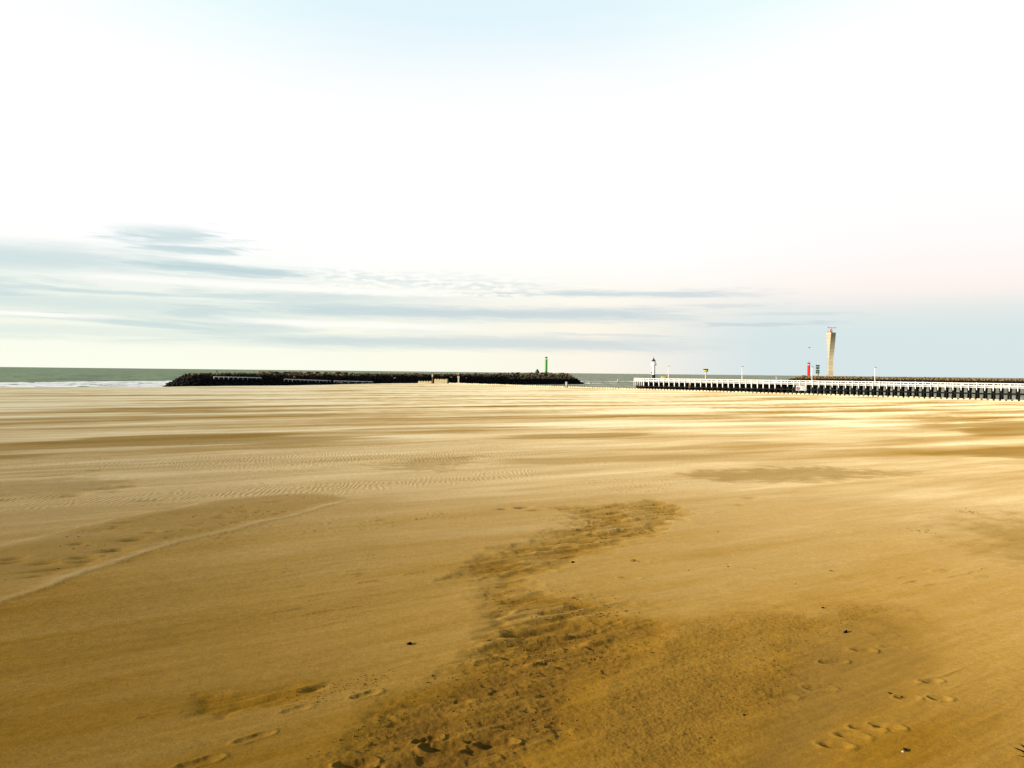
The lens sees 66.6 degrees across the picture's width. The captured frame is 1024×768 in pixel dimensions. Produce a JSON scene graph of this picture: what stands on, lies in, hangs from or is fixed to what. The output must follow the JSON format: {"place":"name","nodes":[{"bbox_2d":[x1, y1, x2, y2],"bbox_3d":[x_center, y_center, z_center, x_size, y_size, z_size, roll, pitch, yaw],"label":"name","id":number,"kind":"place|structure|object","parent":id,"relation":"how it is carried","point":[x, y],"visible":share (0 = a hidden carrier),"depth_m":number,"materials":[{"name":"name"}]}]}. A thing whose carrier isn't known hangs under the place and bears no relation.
{"place":"outdoors","nodes":[
{"label":"outdoors","id":0,"kind":"place"},
{"bbox_2d":[0,383,1023,767],"bbox_3d":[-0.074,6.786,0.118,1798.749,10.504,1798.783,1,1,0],"label":"beach","id":1,"kind":"structure","parent":0,"point":[218,617],"depth_m":12.39,"materials":[{"name":"beige sand"}]},
{"bbox_2d":[162,372,583,386],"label":"rubble breakwater","id":2,"kind":"object","parent":1,"relation":"on","point":[210,379],"visible":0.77,"depth_m":461.60,"materials":[{"name":"stone"}]},
{"bbox_2d":[214,376,260,379],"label":"walkway railing","id":3,"kind":"object","parent":2,"relation":"on","point":[237,377],"visible":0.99,"depth_m":401.42,"materials":[{"name":"grey metal"}]},
{"bbox_2d":[285,379,330,382],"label":"walkway railing","id":4,"kind":"object","parent":2,"relation":"on","point":[306,379],"visible":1,"depth_m":431.68,"materials":[{"name":"grey metal"}]},
{"bbox_2d":[339,381,372,382],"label":"walkway railing","id":5,"kind":"object","parent":2,"relation":"on","point":[356,381],"visible":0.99,"depth_m":460.22,"materials":[{"name":"grey metal"}]},
{"bbox_2d":[545,357,547,373],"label":"light tower","id":6,"kind":"structure","parent":2,"relation":"on","point":[546,359],"depth_m":627.19,"materials":[{"name":"green metal"}]},
{"bbox_2d":[434,379,447,383],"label":"block enclosure","id":7,"kind":"object","parent":1,"relation":"on","point":[445,381],"visible":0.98,"depth_m":495.60,"materials":[{"name":"concrete"}]},
{"bbox_2d":[449,383,1023,401],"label":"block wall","id":8,"kind":"structure","parent":1,"relation":"on","point":[740,392],"depth_m":328.93,"materials":[{"name":"concrete"}]},
{"bbox_2d":[634,378,1023,400],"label":"pier","id":9,"kind":"structure","parent":1,"relation":"on","point":[768,387],"depth_m":340.61,"materials":[{"name":"white wood"}]},
{"bbox_2d":[651,358,655,379],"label":"lighthouse","id":10,"kind":"object","parent":9,"relation":"on","point":[653,364],"visible":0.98,"depth_m":396.94,"materials":[{"name":"white paint"}]},
{"bbox_2d":[796,385,805,390],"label":"notice board","id":11,"kind":"object","parent":9,"relation":"attached to","point":[800,387],"visible":0.98,"depth_m":316.97,"materials":[{"name":"white paint"}]},
{"bbox_2d":[0,367,1023,400],"bbox_3d":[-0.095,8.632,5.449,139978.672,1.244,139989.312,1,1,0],"label":"sea","id":12,"kind":"structure","parent":0,"point":[65,377],"depth_m":998.32,"materials":[{"name":"liquid"}]},
{"bbox_2d":[783,376,1023,385],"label":"rubble breakwater","id":13,"kind":"object","parent":12,"relation":"in","point":[884,380],"visible":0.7,"depth_m":863.95,"materials":[{"name":"stone"}]},
{"bbox_2d":[807,363,809,376],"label":"light tower","id":14,"kind":"structure","parent":13,"relation":"on","point":[808,369],"depth_m":900.18,"materials":[{"name":"red metal"}]},
{"bbox_2d":[816,365,819,376],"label":"signal post","id":15,"kind":"object","parent":13,"relation":"on","point":[818,371],"visible":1,"depth_m":897.75,"materials":[{"name":"green metal"}]},
{"bbox_2d":[826,327,835,376],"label":"radar tower","id":16,"kind":"structure","parent":13,"relation":"on","point":[831,335],"depth_m":892.17,"materials":[{"name":"concrete"}]},
{"bbox_2d":[0,0,1023,377],"label":"sky","id":17,"kind":"structure","parent":0,"point":[583,186],"materials":[{"name":"white"}]}
]}

